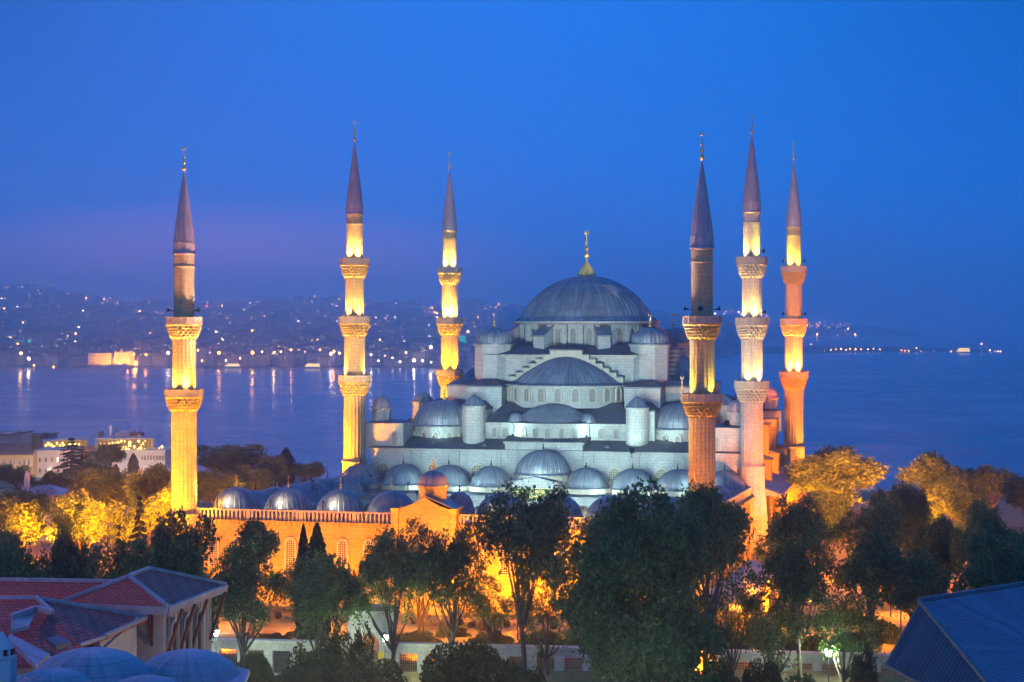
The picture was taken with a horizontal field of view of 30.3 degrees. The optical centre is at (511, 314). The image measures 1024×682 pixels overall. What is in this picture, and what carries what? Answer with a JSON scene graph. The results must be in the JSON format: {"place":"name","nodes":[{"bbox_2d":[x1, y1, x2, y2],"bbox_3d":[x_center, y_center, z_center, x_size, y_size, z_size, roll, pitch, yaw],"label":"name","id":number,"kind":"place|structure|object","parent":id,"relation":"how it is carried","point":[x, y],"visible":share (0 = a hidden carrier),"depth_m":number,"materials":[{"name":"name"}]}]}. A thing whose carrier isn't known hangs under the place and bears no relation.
{"place":"outdoors","nodes":[
{"label":"outdoors","id":0,"kind":"place"},
{"bbox_2d":[15,647,249,681],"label":"domed building","id":1,"kind":"structure","parent":0,"point":[94,664],"depth_m":107.42,"materials":[{"name":"white paint"}]},
{"bbox_2d":[0,632,16,681],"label":"chimney","id":2,"kind":"object","parent":1,"relation":"on","point":[8,664],"visible":1,"depth_m":99.55,"materials":[{"name":"white paint"}]},
{"bbox_2d":[0,299,924,366],"bbox_3d":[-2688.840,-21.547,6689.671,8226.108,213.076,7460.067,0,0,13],"label":"hills","id":3,"kind":"structure","parent":0,"point":[774,332],"depth_m":6687.00,"materials":[{"name":"blue"}]},
{"bbox_2d":[45,353,67,366],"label":"apartment block","id":4,"kind":"structure","parent":3,"relation":"on","point":[56,359],"depth_m":2714.50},
{"bbox_2d":[88,348,136,364],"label":"waterfront palace","id":5,"kind":"structure","parent":3,"relation":"on","point":[121,356],"depth_m":2745.00,"materials":[{"name":"stone"}]},
{"bbox_2d":[153,355,169,366],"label":"apartment block","id":6,"kind":"structure","parent":3,"relation":"on","point":[161,360],"depth_m":2711.03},
{"bbox_2d":[196,345,210,366],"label":"apartment block","id":7,"kind":"structure","parent":3,"relation":"on","point":[203,352],"depth_m":2712.77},
{"bbox_2d":[0,283,740,359],"bbox_3d":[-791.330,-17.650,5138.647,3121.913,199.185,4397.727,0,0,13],"label":"city","id":8,"kind":"object","parent":3,"relation":"on","point":[128,326],"visible":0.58,"depth_m":4179.14},
{"bbox_2d":[408,350,424,366],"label":"apartment block","id":9,"kind":"structure","parent":3,"relation":"on","point":[418,356],"depth_m":2711.20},
{"bbox_2d":[0,321,1023,492],"bbox_3d":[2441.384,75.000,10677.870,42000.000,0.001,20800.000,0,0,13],"label":"sea","id":10,"kind":"structure","parent":0,"point":[894,411],"depth_m":1672.58,"materials":[{"name":"blue liquid"}]},
{"bbox_2d":[0,477,1023,681],"bbox_3d":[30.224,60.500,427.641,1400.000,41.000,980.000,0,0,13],"label":"ground","id":11,"kind":"structure","parent":0,"point":[1013,519],"depth_m":243.28,"materials":[{"name":"plant"}]},
{"bbox_2d":[0,431,21,442],"bbox_3d":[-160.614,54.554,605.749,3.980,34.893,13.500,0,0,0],"label":"shore house","id":12,"kind":"structure","parent":11,"relation":"on","point":[10,437],"depth_m":601.80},
{"bbox_2d":[0,463,36,493],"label":"tree","id":13,"kind":"object","parent":11,"relation":"on","point":[9,475],"visible":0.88,"depth_m":417.54,"materials":[{"name":"green plant"}]},
{"bbox_2d":[0,443,40,476],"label":"ochre house","id":14,"kind":"structure","parent":11,"relation":"on","point":[16,454],"depth_m":520.10,"materials":[{"name":"paint"}]},
{"bbox_2d":[0,487,52,547],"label":"tree","id":15,"kind":"object","parent":11,"relation":"on","point":[21,509],"visible":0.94,"depth_m":287.89,"materials":[{"name":"yellow plant"}]},
{"bbox_2d":[0,529,56,577],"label":"tree","id":16,"kind":"object","parent":11,"relation":"on","point":[15,562],"visible":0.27,"depth_m":189.16,"materials":[{"name":"green plant"}]},
{"bbox_2d":[24,471,72,540],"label":"domed house","id":17,"kind":"structure","parent":11,"relation":"on","point":[54,490],"depth_m":336.11,"materials":[{"name":"white paint"}]},
{"bbox_2d":[30,470,66,487],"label":"tree","id":18,"kind":"object","parent":11,"relation":"on","point":[52,478],"visible":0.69,"depth_m":398.58,"materials":[{"name":"green plant"}]},
{"bbox_2d":[0,577,112,599],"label":"tiled wing","id":19,"kind":"structure","parent":11,"relation":"on","point":[58,588],"depth_m":141.73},
{"bbox_2d":[34,447,79,477],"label":"pink house","id":20,"kind":"structure","parent":11,"relation":"on","point":[48,458],"depth_m":525.00,"materials":[{"name":"paint"}]},
{"bbox_2d":[31,522,96,578],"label":"tree","id":21,"kind":"object","parent":11,"relation":"on","point":[67,561],"visible":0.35,"depth_m":195.67,"materials":[{"name":"green plant"}]},
{"bbox_2d":[52,437,86,488],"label":"cedar tree","id":22,"kind":"object","parent":11,"relation":"on","point":[72,456],"visible":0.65,"depth_m":439.47,"materials":[{"name":"green plant"}]},
{"bbox_2d":[43,435,98,464],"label":"long terrace","id":23,"kind":"structure","parent":11,"relation":"on","point":[57,442],"depth_m":549.32,"materials":[{"name":"white paint"}]},
{"bbox_2d":[0,595,147,675],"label":"gabled house","id":24,"kind":"structure","parent":11,"relation":"on","point":[37,630],"depth_m":129.44,"materials":[{"name":"tile"}]},
{"bbox_2d":[43,488,109,550],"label":"tree","id":25,"kind":"object","parent":11,"relation":"on","point":[77,517],"visible":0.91,"depth_m":283.66,"materials":[{"name":"yellow plant"}]},
{"bbox_2d":[62,460,115,481],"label":"tree","id":26,"kind":"object","parent":11,"relation":"on","point":[87,465],"visible":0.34,"depth_m":400.63,"materials":[{"name":"green plant"}]},
{"bbox_2d":[67,467,131,543],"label":"tree","id":27,"kind":"object","parent":11,"relation":"on","point":[102,487],"visible":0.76,"depth_m":327.94,"materials":[{"name":"green plant"}]},
{"bbox_2d":[87,442,127,467],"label":"tree","id":28,"kind":"object","parent":11,"relation":"on","point":[109,454],"visible":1,"depth_m":468.22,"materials":[{"name":"green plant"}]},
{"bbox_2d":[83,535,160,578],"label":"tree","id":29,"kind":"object","parent":11,"relation":"on","point":[133,560],"visible":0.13,"depth_m":191.09,"materials":[{"name":"green plant"}]},
{"bbox_2d":[100,498,152,559],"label":"tree","id":30,"kind":"object","parent":11,"relation":"on","point":[115,515],"visible":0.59,"depth_m":298.33,"materials":[{"name":"yellow plant"}]},
{"bbox_2d":[95,425,170,474],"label":"terrace hotel","id":31,"kind":"structure","parent":11,"relation":"on","point":[142,448],"depth_m":532.30,"materials":[{"name":"white paint"}]},
{"bbox_2d":[129,495,147,563],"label":"spruce tree","id":32,"kind":"object","parent":11,"relation":"on","point":[139,521],"visible":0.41,"depth_m":244.89,"materials":[{"name":"green plant"}]},
{"bbox_2d":[60,566,227,662],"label":"tiled house","id":33,"kind":"structure","parent":11,"relation":"on","point":[174,607],"depth_m":138.19,"materials":[{"name":"tile"}]},
{"bbox_2d":[122,461,170,548],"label":"tree","id":34,"kind":"object","parent":11,"relation":"on","point":[151,482],"visible":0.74,"depth_m":316.14,"materials":[{"name":"green plant"}]},
{"bbox_2d":[141,486,170,529],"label":"tree","id":35,"kind":"object","parent":11,"relation":"on","point":[161,503],"visible":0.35,"depth_m":298.35,"materials":[{"name":"yellow plant"}]},
{"bbox_2d":[164,146,203,533],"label":"minaret","id":36,"kind":"object","parent":11,"relation":"on","point":[183,396],"visible":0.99,"depth_m":261.36,"materials":[{"name":"stone"}]},
{"bbox_2d":[146,504,223,643],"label":"tree","id":37,"kind":"object","parent":11,"relation":"on","point":[180,551],"visible":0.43,"depth_m":198.76,"materials":[{"name":"green plant"}]},
{"bbox_2d":[197,469,247,503],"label":"tree","id":38,"kind":"object","parent":11,"relation":"on","point":[214,484],"visible":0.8,"depth_m":367.27,"materials":[{"name":"green plant"}]},
{"bbox_2d":[197,443,275,474],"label":"tree","id":39,"kind":"object","parent":11,"relation":"on","point":[222,462],"visible":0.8,"depth_m":417.07,"materials":[{"name":"green plant"}]},
{"bbox_2d":[223,462,274,490],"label":"tree","id":40,"kind":"object","parent":11,"relation":"on","point":[263,478],"visible":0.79,"depth_m":383.35,"materials":[{"name":"green plant"}]},
{"bbox_2d":[207,549,292,667],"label":"tree","id":41,"kind":"object","parent":11,"relation":"on","point":[241,581],"visible":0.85,"depth_m":207.81,"materials":[{"name":"green plant"}]},
{"bbox_2d":[221,515,283,637],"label":"tree","id":42,"kind":"object","parent":11,"relation":"on","point":[258,543],"visible":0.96,"depth_m":226.11,"materials":[{"name":"green plant"}]},
{"bbox_2d":[236,652,276,681],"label":"topiary bush","id":43,"kind":"object","parent":11,"relation":"on","point":[255,663],"visible":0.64,"depth_m":208.91,"materials":[{"name":"green plant"}]},
{"bbox_2d":[250,454,288,485],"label":"tree","id":44,"kind":"object","parent":11,"relation":"on","point":[276,466],"visible":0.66,"depth_m":399.07,"materials":[{"name":"green plant"}]},
{"bbox_2d":[211,638,347,674],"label":"precinct wall","id":45,"kind":"structure","parent":11,"relation":"on","point":[269,647],"depth_m":220.95,"materials":[{"name":"grey stone"}]},
{"bbox_2d":[277,447,296,486],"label":"cypress tree","id":46,"kind":"object","parent":11,"relation":"on","point":[287,455],"visible":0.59,"depth_m":428.95,"materials":[{"name":"green plant"}]},
{"bbox_2d":[271,664,306,681],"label":"hedge bush","id":47,"kind":"object","parent":11,"relation":"on","point":[287,676],"visible":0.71,"depth_m":204.78,"materials":[{"name":"green plant"}]},
{"bbox_2d":[293,523,307,655],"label":"cypress tree","id":48,"kind":"object","parent":11,"relation":"on","point":[303,544],"visible":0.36,"depth_m":223.64,"materials":[{"name":"green plant"}]},
{"bbox_2d":[283,637,318,676],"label":"upright shrub","id":49,"kind":"object","parent":11,"relation":"on","point":[305,663],"visible":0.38,"depth_m":207.01,"materials":[{"name":"green plant"}]},
{"bbox_2d":[286,461,325,481],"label":"tree","id":50,"kind":"object","parent":11,"relation":"on","point":[308,470],"visible":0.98,"depth_m":428.59,"materials":[{"name":"green plant"}]},
{"bbox_2d":[299,522,330,656],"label":"cypress tree","id":51,"kind":"object","parent":11,"relation":"on","point":[317,540],"visible":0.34,"depth_m":221.47,"materials":[{"name":"green plant"}]},
{"bbox_2d":[294,654,339,681],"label":"hedge bush","id":52,"kind":"object","parent":11,"relation":"on","point":[317,671],"visible":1,"depth_m":202.17,"materials":[{"name":"green plant"}]},
{"bbox_2d":[270,546,375,659],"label":"tree","id":53,"kind":"object","parent":11,"relation":"on","point":[321,585],"visible":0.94,"depth_m":207.23,"materials":[{"name":"green plant"}]},
{"bbox_2d":[318,609,354,680],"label":"upright shrub","id":54,"kind":"object","parent":11,"relation":"on","point":[333,647],"visible":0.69,"depth_m":205.50,"materials":[{"name":"green plant"}]},
{"bbox_2d":[338,120,370,510],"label":"minaret","id":55,"kind":"object","parent":11,"relation":"on","point":[354,380],"visible":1,"depth_m":334.87,"materials":[{"name":"stone"}]},
{"bbox_2d":[339,614,376,681],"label":"upright shrub","id":56,"kind":"object","parent":11,"relation":"on","point":[359,653],"visible":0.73,"depth_m":205.67,"materials":[{"name":"green plant"}]},
{"bbox_2d":[348,604,397,666],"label":"precinct gate","id":57,"kind":"structure","parent":11,"relation":"on","point":[379,618],"depth_m":219.15,"materials":[{"name":"grey stone"}]},
{"bbox_2d":[339,657,411,681],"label":"hedge bush","id":58,"kind":"object","parent":11,"relation":"on","point":[383,673],"visible":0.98,"depth_m":203.69,"materials":[{"name":"green plant"}]},
{"bbox_2d":[344,524,431,669],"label":"tree","id":59,"kind":"object","parent":11,"relation":"on","point":[404,566],"visible":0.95,"depth_m":209.05,"materials":[{"name":"green plant"}]},
{"bbox_2d":[397,514,441,641],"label":"tree","id":60,"kind":"object","parent":11,"relation":"on","point":[419,622],"visible":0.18,"depth_m":228.91,"materials":[{"name":"green plant"}]},
{"bbox_2d":[396,630,442,642],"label":"lawn shrub","id":61,"kind":"object","parent":11,"relation":"on","point":[424,635],"visible":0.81,"depth_m":229.30,"materials":[{"name":"green plant"}]},
{"bbox_2d":[409,520,490,646],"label":"tree","id":62,"kind":"object","parent":11,"relation":"on","point":[451,560],"visible":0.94,"depth_m":212.66,"materials":[{"name":"green plant"}]},
{"bbox_2d":[436,152,463,397],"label":"minaret","id":63,"kind":"object","parent":11,"relation":"on","point":[449,323],"visible":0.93,"depth_m":397.80,"materials":[{"name":"stone"}]},
{"bbox_2d":[435,626,471,637],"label":"lawn shrub","id":64,"kind":"object","parent":11,"relation":"on","point":[461,630],"visible":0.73,"depth_m":234.84,"materials":[{"name":"green plant"}]},
{"bbox_2d":[419,637,524,681],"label":"hedge bush","id":65,"kind":"object","parent":11,"relation":"on","point":[480,660],"visible":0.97,"depth_m":202.88,"materials":[{"name":"green plant"}]},
{"bbox_2d":[196,438,754,615],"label":"courtyard","id":66,"kind":"structure","parent":11,"relation":"on","point":[449,496],"depth_m":261.34,"materials":[{"name":"stone"}]},
{"bbox_2d":[462,573,516,643],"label":"tree","id":67,"kind":"object","parent":11,"relation":"on","point":[481,602],"visible":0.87,"depth_m":220.87,"materials":[{"name":"green plant"}]},
{"bbox_2d":[469,631,515,643],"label":"lawn shrub","id":68,"kind":"object","parent":11,"relation":"on","point":[501,638],"visible":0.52,"depth_m":228.96,"materials":[{"name":"green plant"}]},
{"bbox_2d":[395,642,591,672],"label":"precinct wall","id":69,"kind":"structure","parent":11,"relation":"on","point":[422,649],"depth_m":217.27,"materials":[{"name":"grey stone"}]},
{"bbox_2d":[470,477,576,670],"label":"tree","id":70,"kind":"object","parent":11,"relation":"on","point":[537,530],"visible":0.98,"depth_m":211.03,"materials":[{"name":"green plant"}]},
{"bbox_2d":[510,665,546,681],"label":"hedge bush","id":71,"kind":"object","parent":11,"relation":"on","point":[530,675],"visible":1,"depth_m":199.84,"materials":[{"name":"green plant"}]},
{"bbox_2d":[518,628,561,644],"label":"lawn shrub","id":72,"kind":"object","parent":11,"relation":"on","point":[553,635],"visible":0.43,"depth_m":227.36,"materials":[{"name":"green plant"}]},
{"bbox_2d":[514,566,571,675],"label":"tree","id":73,"kind":"object","parent":11,"relation":"on","point":[540,616],"visible":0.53,"depth_m":215.49,"materials":[{"name":"green plant"}]},
{"bbox_2d":[365,230,803,539],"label":"mosque","id":74,"kind":"structure","parent":11,"relation":"on","point":[563,367],"depth_m":337.51,"materials":[{"name":"stone"}]},
{"bbox_2d":[539,474,731,681],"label":"tree","id":75,"kind":"object","parent":11,"relation":"on","point":[657,635],"visible":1,"depth_m":161.97,"materials":[{"name":"green plant"}]},
{"bbox_2d":[681,132,722,611],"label":"minaret","id":76,"kind":"object","parent":11,"relation":"on","point":[702,401],"visible":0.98,"depth_m":244.96,"materials":[{"name":"stone"}]},
{"bbox_2d":[664,479,756,668],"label":"tree","id":77,"kind":"object","parent":11,"relation":"on","point":[726,523],"visible":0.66,"depth_m":203.57,"materials":[{"name":"green plant"}]},
{"bbox_2d":[702,657,740,681],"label":"hedge bush","id":78,"kind":"object","parent":11,"relation":"on","point":[725,675],"visible":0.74,"depth_m":199.31,"materials":[{"name":"green plant"}]},
{"bbox_2d":[701,557,762,674],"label":"tree","id":79,"kind":"object","parent":11,"relation":"on","point":[731,659],"visible":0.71,"depth_m":206.85,"materials":[{"name":"green plant"}]},
{"bbox_2d":[697,560,777,634],"bbox_3d":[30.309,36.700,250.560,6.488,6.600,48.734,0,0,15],"label":"kiosk","id":80,"kind":"object","parent":11,"relation":"on","point":[754,564],"visible":0.21,"depth_m":244.97,"materials":[{"name":"stone"}]},
{"bbox_2d":[734,114,768,552],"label":"minaret","id":81,"kind":"object","parent":11,"relation":"on","point":[751,387],"visible":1,"depth_m":318.41,"materials":[{"name":"grey stone"}]},
{"bbox_2d":[741,656,782,681],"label":"hedge bush","id":82,"kind":"object","parent":11,"relation":"on","point":[771,674],"visible":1,"depth_m":199.91,"materials":[{"name":"green plant"}]},
{"bbox_2d":[736,565,811,681],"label":"tree","id":83,"kind":"object","parent":11,"relation":"on","point":[765,641],"visible":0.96,"depth_m":204.66,"materials":[{"name":"green plant"}]},
{"bbox_2d":[779,141,807,506],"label":"minaret","id":84,"kind":"object","parent":11,"relation":"on","point":[793,376],"visible":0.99,"depth_m":381.27,"materials":[{"name":"stone"}]},
{"bbox_2d":[698,649,890,671],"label":"precinct wall","id":85,"kind":"structure","parent":11,"relation":"on","point":[815,659],"depth_m":212.92,"materials":[{"name":"grey stone"}]},
{"bbox_2d":[751,490,840,650],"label":"tree","id":86,"kind":"object","parent":11,"relation":"on","point":[798,520],"visible":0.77,"depth_m":221.33,"materials":[{"name":"green plant"}]},
{"bbox_2d":[800,635,825,650],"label":"lawn shrub","id":87,"kind":"object","parent":11,"relation":"on","point":[809,643],"visible":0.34,"depth_m":220.94,"materials":[{"name":"green plant"}]},
{"bbox_2d":[804,484,854,555],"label":"tree","id":88,"kind":"object","parent":11,"relation":"on","point":[833,510],"visible":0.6,"depth_m":298.80,"materials":[{"name":"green plant"}]},
{"bbox_2d":[778,443,889,505],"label":"tree","id":89,"kind":"object","parent":11,"relation":"on","point":[844,474],"visible":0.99,"depth_m":342.78,"materials":[{"name":"green plant"}]},
{"bbox_2d":[805,580,887,681],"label":"tree","id":90,"kind":"object","parent":11,"relation":"on","point":[830,646],"visible":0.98,"depth_m":204.69,"materials":[{"name":"green plant"}]},
{"bbox_2d":[849,636,879,681],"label":"upright shrub","id":91,"kind":"object","parent":11,"relation":"on","point":[858,671],"visible":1,"depth_m":199.33,"materials":[{"name":"green plant"}]},
{"bbox_2d":[828,493,904,626],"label":"tree","id":92,"kind":"object","parent":11,"relation":"on","point":[864,522],"visible":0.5,"depth_m":224.97,"materials":[{"name":"green plant"}]},
{"bbox_2d":[827,528,908,671],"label":"tree","id":93,"kind":"object","parent":11,"relation":"on","point":[872,554],"visible":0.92,"depth_m":205.61,"materials":[{"name":"green plant"}]},
{"bbox_2d":[857,619,899,644],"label":"lawn shrub","id":94,"kind":"object","parent":11,"relation":"on","point":[891,632],"visible":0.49,"depth_m":230.42,"materials":[{"name":"green plant"}]},
{"bbox_2d":[867,482,907,610],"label":"tree","id":95,"kind":"object","parent":11,"relation":"on","point":[872,503],"visible":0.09,"depth_m":254.24,"materials":[{"name":"green plant"}]},
{"bbox_2d":[888,479,934,557],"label":"tree","id":96,"kind":"object","parent":11,"relation":"on","point":[915,506],"visible":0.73,"depth_m":260.58,"materials":[{"name":"green plant"}]},
{"bbox_2d":[873,546,954,618],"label":"tree","id":97,"kind":"object","parent":11,"relation":"on","point":[919,572],"visible":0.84,"depth_m":203.59,"materials":[{"name":"green plant"}]},
{"bbox_2d":[907,489,946,525],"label":"tree","id":98,"kind":"object","parent":11,"relation":"on","point":[937,506],"visible":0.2,"depth_m":298.99,"materials":[{"name":"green plant"}]},
{"bbox_2d":[895,449,970,498],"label":"tree","id":99,"kind":"object","parent":11,"relation":"on","point":[932,471],"visible":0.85,"depth_m":347.26,"materials":[{"name":"green plant"}]},
{"bbox_2d":[905,511,967,587],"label":"tree","id":100,"kind":"object","parent":11,"relation":"on","point":[934,538],"visible":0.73,"depth_m":234.20,"materials":[{"name":"green plant"}]},
{"bbox_2d":[932,480,992,529],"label":"tree","id":101,"kind":"object","parent":11,"relation":"on","point":[957,505],"visible":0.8,"depth_m":318.62,"materials":[{"name":"green plant"}]},
{"bbox_2d":[950,495,1020,568],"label":"tree","id":102,"kind":"object","parent":11,"relation":"on","point":[980,518],"visible":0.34,"depth_m":227.18,"materials":[{"name":"green plant"}]},
{"bbox_2d":[948,527,1023,597],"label":"tree","id":103,"kind":"object","parent":11,"relation":"on","point":[985,571],"visible":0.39,"depth_m":197.09,"materials":[{"name":"green plant"}]},
{"bbox_2d":[964,463,1022,507],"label":"tree","id":104,"kind":"object","parent":11,"relation":"on","point":[995,481],"visible":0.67,"depth_m":357.66,"materials":[{"name":"green plant"}]},
{"bbox_2d":[1000,476,1023,530],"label":"tree","id":105,"kind":"object","parent":11,"relation":"on","point":[1014,487],"visible":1,"depth_m":349.22,"materials":[{"name":"green plant"}]},
{"bbox_2d":[0,0,1023,321],"label":"sky","id":106,"kind":"structure","parent":0,"point":[558,120],"materials":[{"name":"blue"}]},
{"bbox_2d":[731,346,999,354],"bbox_3d":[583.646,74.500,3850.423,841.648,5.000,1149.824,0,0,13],"label":"shore","id":107,"kind":"structure","parent":0,"point":[781,349],"depth_m":3935.07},
{"bbox_2d":[883,581,1023,681],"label":"metal roof building","id":108,"kind":"structure","parent":0,"point":[976,636],"depth_m":92.84,"materials":[{"name":"blue metal"}]},
{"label":"pavement","id":109,"kind":"structure","parent":0,"visible":0},
{"bbox_2d":[757,529,837,681],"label":"tree","id":110,"kind":"object","parent":109,"relation":"on","point":[795,572],"visible":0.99,"depth_m":205.72,"materials":[{"name":"green plant"}]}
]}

